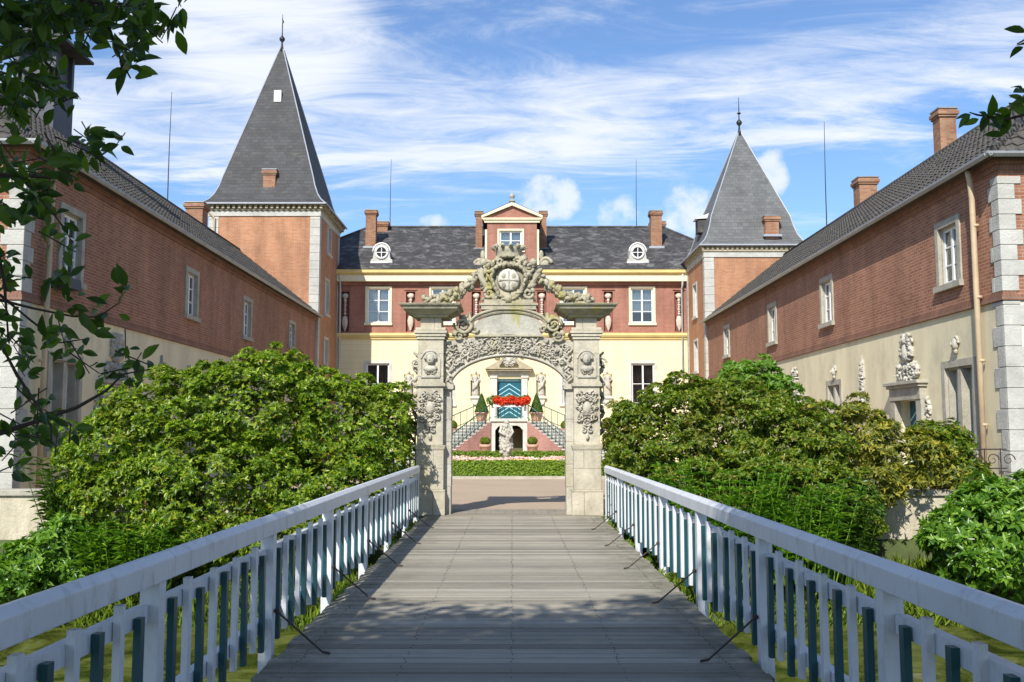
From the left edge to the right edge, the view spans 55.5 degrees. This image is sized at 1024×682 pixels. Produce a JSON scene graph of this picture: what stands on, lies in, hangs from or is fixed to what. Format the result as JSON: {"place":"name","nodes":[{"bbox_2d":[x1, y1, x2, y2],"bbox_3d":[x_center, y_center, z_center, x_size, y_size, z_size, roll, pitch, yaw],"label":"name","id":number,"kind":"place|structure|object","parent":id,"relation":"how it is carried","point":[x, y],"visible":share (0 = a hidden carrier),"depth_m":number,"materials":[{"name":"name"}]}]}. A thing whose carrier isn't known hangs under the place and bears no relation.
{"place":"outdoors","nodes":[
{"label":"outdoors","id":0,"kind":"place"},
{"bbox_2d":[204,16,346,463],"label":"corner tower","id":1,"kind":"structure","parent":0,"point":[272,211],"depth_m":52.68,"materials":[{"name":"brick"}]},
{"bbox_2d":[323,336,328,366],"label":"window","id":2,"kind":"structure","parent":1,"relation":"in","point":[325,351],"depth_m":54.20,"materials":[{"name":"stone"}]},
{"bbox_2d":[324,277,329,317],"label":"window","id":3,"kind":"structure","parent":1,"relation":"in","point":[327,282],"depth_m":54.48,"materials":[{"name":"stone"}]},
{"bbox_2d":[326,225,332,258],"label":"window","id":4,"kind":"structure","parent":1,"relation":"in","point":[329,231],"depth_m":55.19,"materials":[{"name":"stone"}]},
{"bbox_2d":[205,465,802,515],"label":"gravel forecourt","id":5,"kind":"structure","parent":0,"point":[508,493],"depth_m":26.74,"materials":[{"name":"beige gravel"}]},
{"bbox_2d":[386,410,415,471],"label":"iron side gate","id":6,"kind":"structure","parent":5,"relation":"on","point":[410,441],"depth_m":20.58,"materials":[{"name":"black metal"}]},
{"bbox_2d":[479,436,490,450],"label":"potted topiary","id":7,"kind":"object","parent":5,"relation":"on","point":[484,445],"visible":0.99,"depth_m":50.12,"materials":[{"name":"ceramic"}]},
{"bbox_2d":[391,404,607,464],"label":"entrance stair","id":8,"kind":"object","parent":5,"relation":"on","point":[468,437],"visible":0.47,"depth_m":52.47,"materials":[{"name":"stone"}]},
{"bbox_2d":[452,420,457,432],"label":"potted topiary","id":9,"kind":"object","parent":8,"relation":"on","point":[455,424],"visible":0.46,"depth_m":52.34,"materials":[{"name":"plant"}]},
{"bbox_2d":[474,393,488,421],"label":"potted topiary","id":10,"kind":"object","parent":8,"relation":"on","point":[481,405],"visible":0.95,"depth_m":52.97,"materials":[{"name":"plant"}]},
{"bbox_2d":[486,394,530,406],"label":"flower box","id":11,"kind":"object","parent":8,"relation":"attached to","point":[510,401],"visible":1,"depth_m":52.54,"materials":[{"name":"white paint"}]},
{"bbox_2d":[512,429,521,450],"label":"cellar door","id":12,"kind":"structure","parent":8,"relation":"in","point":[517,436],"depth_m":54.12,"materials":[{"name":"brown wood"}]},
{"bbox_2d":[529,393,543,421],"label":"potted topiary","id":13,"kind":"object","parent":8,"relation":"on","point":[536,405],"visible":0.94,"depth_m":52.97,"materials":[{"name":"plant"}]},
{"bbox_2d":[560,420,564,432],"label":"potted topiary","id":14,"kind":"object","parent":8,"relation":"on","point":[562,424],"visible":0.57,"depth_m":52.33,"materials":[{"name":"plant"}]},
{"bbox_2d":[451,509,565,513],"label":"threshold paving","id":15,"kind":"structure","parent":5,"relation":"on","point":[508,511],"depth_m":20.43,"materials":[{"name":"stone"}]},
{"bbox_2d":[526,436,537,450],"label":"potted topiary","id":16,"kind":"object","parent":5,"relation":"on","point":[532,444],"visible":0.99,"depth_m":50.12,"materials":[{"name":"ceramic"}]},
{"bbox_2d":[709,352,805,425],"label":"lime shrub","id":17,"kind":"object","parent":5,"relation":"on","point":[772,380],"visible":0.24,"depth_m":22.67,"materials":[{"name":"green plant"}]},
{"bbox_2d":[907,417,992,488],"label":"hazel bush","id":18,"kind":"object","parent":5,"relation":"on","point":[958,440],"visible":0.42,"depth_m":19.45,"materials":[{"name":"green plant"}]},
{"bbox_2d":[0,516,1022,624],"bbox_3d":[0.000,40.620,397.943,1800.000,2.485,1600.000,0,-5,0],"label":"ground","id":19,"kind":"structure","parent":0,"point":[905,548],"depth_m":19.00,"materials":[{"name":"green plant"}]},
{"bbox_2d":[0,508,98,604],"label":"bank shrub","id":20,"kind":"object","parent":19,"relation":"on","point":[39,560],"visible":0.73,"depth_m":16.30,"materials":[{"name":"green plant"}]},
{"bbox_2d":[0,0,187,481],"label":"cherry tree","id":21,"kind":"object","parent":19,"relation":"on","point":[97,20],"visible":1,"depth_m":3.51,"materials":[{"name":"green plant"}]},
{"bbox_2d":[60,519,199,588],"bbox_3d":[-6.607,3.673,16.791,2.509,1.162,1.437,0,-5,0],"label":"lance leaf shrub","id":22,"kind":"object","parent":19,"relation":"on","point":[99,552],"visible":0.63,"depth_m":16.48,"materials":[{"name":"green plant"}]},
{"bbox_2d":[0,10,323,488],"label":"brick wing","id":23,"kind":"structure","parent":19,"relation":"on","point":[200,289],"depth_m":27.02,"materials":[{"name":"red brick"}]},
{"bbox_2d":[43,351,82,456],"bbox_3d":[-10.500,1.481,22.561,0.400,2.368,1.850,0,-5,0],"label":"window","id":24,"kind":"structure","parent":23,"relation":"in","point":[62,382],"depth_m":22.57,"materials":[{"name":"stone"}]},
{"bbox_2d":[51,277,81,290],"bbox_3d":[-10.150,-1.294,22.121,0.500,0.250,0.600,0,-5,0],"label":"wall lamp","id":25,"kind":"object","parent":23,"relation":"attached to","point":[75,285],"visible":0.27,"depth_m":22.09,"materials":[{"name":"black metal"}]},
{"bbox_2d":[57,201,86,289],"bbox_3d":[-10.485,-2.224,22.945,0.390,1.874,1.400,0,-5,0],"label":"window","id":26,"kind":"structure","parent":23,"relation":"in","point":[75,216],"depth_m":23.29,"materials":[{"name":"stone"}]},
{"bbox_2d":[182,385,196,454],"bbox_3d":[-10.500,2.547,31.299,0.400,2.592,1.600,0,-5,0],"label":"window","id":27,"kind":"structure","parent":23,"relation":"in","point":[193,449],"depth_m":31.28,"materials":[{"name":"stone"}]},
{"bbox_2d":[183,265,200,322],"bbox_3d":[-10.485,-1.509,31.565,0.390,1.683,1.400,0,-5,0],"label":"window","id":28,"kind":"structure","parent":23,"relation":"in","point":[192,276],"depth_m":31.85,"materials":[{"name":"stone"}]},
{"bbox_2d":[241,295,253,341],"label":"window","id":29,"kind":"structure","parent":23,"relation":"in","point":[247,310],"depth_m":38.52,"materials":[{"name":"stone"}]},
{"bbox_2d":[288,319,295,348],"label":"window","id":30,"kind":"structure","parent":23,"relation":"in","point":[292,325],"depth_m":46.28,"materials":[{"name":"stone"}]},
{"bbox_2d":[0,489,369,539],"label":"moat wall","id":31,"kind":"structure","parent":19,"relation":"on","point":[17,514],"depth_m":19.14,"materials":[{"name":"stone"}]},
{"bbox_2d":[399,242,617,515],"bbox_3d":[-0.070,0.915,20.261,4.461,5.911,1.381,0,-5,0],"label":"stone gateway","id":32,"kind":"object","parent":19,"relation":"on","point":[508,325],"visible":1,"depth_m":20.03,"materials":[{"name":"beige stone"}]},
{"bbox_2d":[251,514,774,681],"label":"footbridge","id":33,"kind":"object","parent":19,"relation":"on","point":[514,597],"visible":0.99,"depth_m":8.70,"materials":[{"name":"grey wood"}]},
{"bbox_2d":[0,465,433,681],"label":"bridge railing","id":34,"kind":"object","parent":33,"relation":"on","point":[346,540],"visible":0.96,"depth_m":6.00,"materials":[{"name":"white paint"}]},
{"bbox_2d":[332,520,418,601],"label":"weeds","id":35,"kind":"object","parent":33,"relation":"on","point":[341,590],"visible":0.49,"depth_m":10.64,"materials":[{"name":"green plant"}]},
{"bbox_2d":[607,520,675,584],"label":"weeds","id":36,"kind":"object","parent":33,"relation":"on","point":[649,559],"visible":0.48,"depth_m":12.74,"materials":[{"name":"green plant"}]},
{"bbox_2d":[591,465,1023,681],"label":"bridge railing","id":37,"kind":"object","parent":33,"relation":"on","point":[664,531],"visible":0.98,"depth_m":6.02,"materials":[{"name":"white paint"}]},
{"bbox_2d":[647,456,821,585],"bbox_3d":[3.821,3.050,16.672,3.148,2.179,1.695,0,-5,0],"label":"lance leaf shrub","id":38,"kind":"object","parent":19,"relation":"on","point":[724,498],"visible":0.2,"depth_m":16.71,"materials":[{"name":"green plant"}]},
{"bbox_2d":[601,368,889,585],"bbox_3d":[4.372,2.569,18.930,5.160,4.178,4.285,0,-5,0],"label":"rhododendron","id":39,"kind":"object","parent":19,"relation":"on","point":[696,431],"visible":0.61,"depth_m":18.40,"materials":[{"name":"green plant"}]},
{"bbox_2d":[645,489,956,538],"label":"moat wall","id":40,"kind":"structure","parent":19,"relation":"on","point":[901,520],"depth_m":19.14,"materials":[{"name":"stone"}]},
{"bbox_2d":[932,448,1015,488],"bbox_3d":[9.240,2.570,19.444,1.680,0.850,0.028,0,-5,0],"label":"iron fence","id":41,"kind":"object","parent":40,"relation":"on","point":[1000,459],"visible":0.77,"depth_m":19.46,"materials":[{"name":"black metal"}]},
{"bbox_2d":[742,474,868,585],"bbox_3d":[5.047,3.227,16.706,2.268,1.834,1.483,0,-5,0],"label":"lance leaf shrub","id":42,"kind":"object","parent":19,"relation":"on","point":[831,531],"visible":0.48,"depth_m":16.42,"materials":[{"name":"green plant"}]},
{"bbox_2d":[796,468,886,575],"bbox_3d":[5.821,3.385,17.900,2.400,2.201,1.588,4,-7,-37],"label":"ivy bush","id":43,"kind":"object","parent":19,"relation":"on","point":[880,504],"visible":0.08,"depth_m":17.89,"materials":[{"name":"green plant"}]},
{"bbox_2d":[700,95,1023,488],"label":"brick wing","id":44,"kind":"structure","parent":19,"relation":"on","point":[900,299],"depth_m":25.39,"materials":[{"name":"red brick"}]},
{"bbox_2d":[722,323,730,358],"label":"window","id":45,"kind":"structure","parent":44,"relation":"in","point":[726,329],"depth_m":47.45,"materials":[{"name":"stone"}]},
{"bbox_2d":[766,301,777,346],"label":"window","id":46,"kind":"structure","parent":44,"relation":"in","point":[772,307],"depth_m":39.15,"materials":[{"name":"stone"}]},
{"bbox_2d":[818,273,834,328],"bbox_3d":[10.485,-1.299,32.103,0.390,1.684,1.400,0,-5,0],"label":"window","id":47,"kind":"structure","parent":44,"relation":"in","point":[826,295],"depth_m":32.36,"materials":[{"name":"stone"}]},
{"bbox_2d":[826,379,842,430],"bbox_3d":[10.565,2.547,31.299,0.530,2.592,1.600,0,-5,0],"label":"window","id":48,"kind":"structure","parent":44,"relation":"in","point":[833,388],"depth_m":31.37,"materials":[{"name":"stone"}]},
{"bbox_2d":[910,401,918,488],"bbox_3d":[10.668,2.744,25.254,0.065,2.400,1.350,0,-5,0],"label":"door","id":49,"kind":"structure","parent":44,"relation":"in","point":[912,403],"depth_m":25.80,"materials":[{"name":"teal paint"}]},
{"bbox_2d":[933,213,963,293],"bbox_3d":[10.485,-2.066,23.159,0.390,1.692,1.400,0,-5,0],"label":"window","id":50,"kind":"structure","parent":44,"relation":"in","point":[947,233],"depth_m":23.35,"materials":[{"name":"stone"}]},
{"bbox_2d":[941,356,980,456],"bbox_3d":[10.565,1.543,22.555,0.530,2.242,1.850,0,-5,0],"label":"window","id":51,"kind":"structure","parent":44,"relation":"in","point":[958,376],"depth_m":22.54,"materials":[{"name":"stone"}]},
{"bbox_2d":[774,391,976,509],"bbox_3d":[7.337,2.343,19.379,3.643,2.749,3.072,0,-5,0],"label":"yellowing shrub","id":52,"kind":"object","parent":19,"relation":"on","point":[876,450],"visible":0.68,"depth_m":18.93,"materials":[{"name":"green plant"}]},
{"bbox_2d":[908,468,1023,603],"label":"cherry laurel","id":53,"kind":"object","parent":19,"relation":"on","point":[970,533],"visible":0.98,"depth_m":16.20,"materials":[{"name":"green plant"}]},
{"bbox_2d":[956,25,1023,137],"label":"cherry tree","id":54,"kind":"object","parent":19,"relation":"on","point":[1002,121],"visible":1,"depth_m":3.60,"materials":[{"name":"green plant"}]},
{"bbox_2d":[0,625,1023,681],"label":"water","id":55,"kind":"structure","parent":0,"point":[740,640],"depth_m":14.54,"materials":[{"name":"green liquid"}]},
{"bbox_2d":[0,0,1023,239],"label":"sky","id":56,"kind":"structure","parent":0,"point":[577,110],"materials":[{"name":"blue"}]},
{"bbox_2d":[4,550,1023,628],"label":"grass","id":57,"kind":"structure","parent":0,"point":[918,563],"depth_m":16.74,"materials":[{"name":"green plant"}]},
{"bbox_2d":[6,452,83,528],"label":"reedy shrub","id":58,"kind":"object","parent":57,"relation":"on","point":[51,506],"visible":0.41,"depth_m":18.45,"materials":[{"name":"green plant"}]},
{"bbox_2d":[49,340,416,582],"bbox_3d":[-5.311,2.200,18.678,6.802,4.599,4.346,0,-5,0],"label":"rhododendron","id":59,"kind":"object","parent":57,"relation":"on","point":[285,465],"visible":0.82,"depth_m":18.01,"materials":[{"name":"green plant"}]},
{"bbox_2d":[774,483,889,584],"bbox_3d":[5.636,3.429,17.372,2.221,1.757,1.405,0,-5,0],"label":"willow leaf shrub","id":60,"kind":"object","parent":57,"relation":"on","point":[852,543],"visible":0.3,"depth_m":17.11,"materials":[{"name":"green plant"}]},
{"bbox_2d":[336,180,693,461],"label":"manor house","id":61,"kind":"structure","parent":0,"point":[636,273],"depth_m":57.45,"materials":[{"name":"paint"}]},
{"bbox_2d":[363,361,391,396],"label":"window","id":62,"kind":"structure","parent":61,"relation":"in","point":[365,363],"depth_m":57.10,"materials":[{"name":"stone"}]},
{"bbox_2d":[364,286,391,324],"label":"window","id":63,"kind":"structure","parent":61,"relation":"in","point":[380,301],"depth_m":57.62,"materials":[{"name":"glass"}]},
{"bbox_2d":[404,371,413,393],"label":"statue","id":64,"kind":"object","parent":61,"relation":"on","point":[408,377],"visible":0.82,"depth_m":56.92,"materials":[{"name":"stone"}]},
{"bbox_2d":[429,286,455,324],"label":"window","id":65,"kind":"structure","parent":61,"relation":"in","point":[431,288],"depth_m":57.52,"materials":[{"name":"white paint"}]},
{"bbox_2d":[452,377,455,405],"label":"window","id":66,"kind":"structure","parent":61,"relation":"in","point":[454,381],"depth_m":56.95,"materials":[{"name":"stone"}]},
{"bbox_2d":[470,371,479,395],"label":"statue","id":67,"kind":"object","parent":61,"relation":"on","point":[476,381],"visible":1,"depth_m":56.89,"materials":[{"name":"stone"}]},
{"bbox_2d":[497,379,520,418],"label":"door","id":68,"kind":"structure","parent":61,"relation":"in","point":[505,387],"depth_m":57.23,"materials":[{"name":"teal paint"}]},
{"bbox_2d":[497,229,524,251],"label":"window","id":69,"kind":"structure","parent":61,"relation":"in","point":[503,235],"depth_m":57.83,"materials":[{"name":"white paint"}]},
{"bbox_2d":[536,371,545,395],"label":"statue","id":70,"kind":"object","parent":61,"relation":"on","point":[542,379],"visible":1,"depth_m":56.89,"materials":[{"name":"stone"}]},
{"bbox_2d":[559,375,564,405],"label":"window","id":71,"kind":"structure","parent":61,"relation":"in","point":[562,403],"depth_m":56.95,"materials":[{"name":"stone"}]},
{"bbox_2d":[559,286,586,324],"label":"window","id":72,"kind":"structure","parent":61,"relation":"in","point":[584,288],"depth_m":57.52,"materials":[{"name":"white paint"}]},
{"bbox_2d":[603,371,611,395],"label":"statue","id":73,"kind":"object","parent":61,"relation":"on","point":[607,380],"visible":0.98,"depth_m":56.89,"materials":[{"name":"stone"}]},
{"bbox_2d":[628,286,656,324],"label":"window","id":74,"kind":"structure","parent":61,"relation":"in","point":[641,301],"depth_m":57.59,"materials":[{"name":"white paint"}]},
{"bbox_2d":[629,361,658,405],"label":"window","id":75,"kind":"structure","parent":61,"relation":"in","point":[631,363],"depth_m":57.10,"materials":[{"name":"stone"}]},
{"bbox_2d":[680,97,802,452],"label":"corner tower","id":76,"kind":"structure","parent":0,"point":[746,233],"depth_m":52.72,"materials":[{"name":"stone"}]},
{"bbox_2d":[692,281,697,320],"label":"window","id":77,"kind":"structure","parent":76,"relation":"in","point":[694,286],"depth_m":55.12,"materials":[{"name":"stone"}]},
{"bbox_2d":[693,338,698,374],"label":"window","id":78,"kind":"structure","parent":76,"relation":"in","point":[695,342],"depth_m":54.80,"materials":[{"name":"stone"}]},
{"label":"bed soil","id":79,"kind":"structure","parent":0,"visible":0},
{"bbox_2d":[365,466,604,478],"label":"bed kerb","id":80,"kind":"structure","parent":79,"relation":"on","point":[510,477],"depth_m":35.09,"materials":[{"name":"stone"}]},
{"bbox_2d":[408,455,564,463],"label":"bedding flowers","id":81,"kind":"object","parent":79,"relation":"on","point":[462,457],"visible":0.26,"depth_m":39.01,"materials":[{"name":"pink plant"}]},
{"bbox_2d":[498,419,513,458],"bbox_3d":[-0.228,4.281,39.730,0.655,2.190,0.567,0,-5,0],"label":"garden sculpture","id":82,"kind":"object","parent":79,"relation":"on","point":[506,431],"visible":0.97,"depth_m":39.62,"materials":[{"name":"stone"}]},
{"bbox_2d":[413,459,604,475],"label":"box hedge","id":83,"kind":"object","parent":79,"relation":"on","point":[519,467],"visible":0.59,"depth_m":35.46,"materials":[{"name":"green plant"}]},
{"bbox_2d":[452,450,601,459],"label":"flower bed","id":84,"kind":"object","parent":79,"relation":"on","point":[496,453],"visible":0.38,"depth_m":43.34,"materials":[{"name":"green plant"}]}
]}

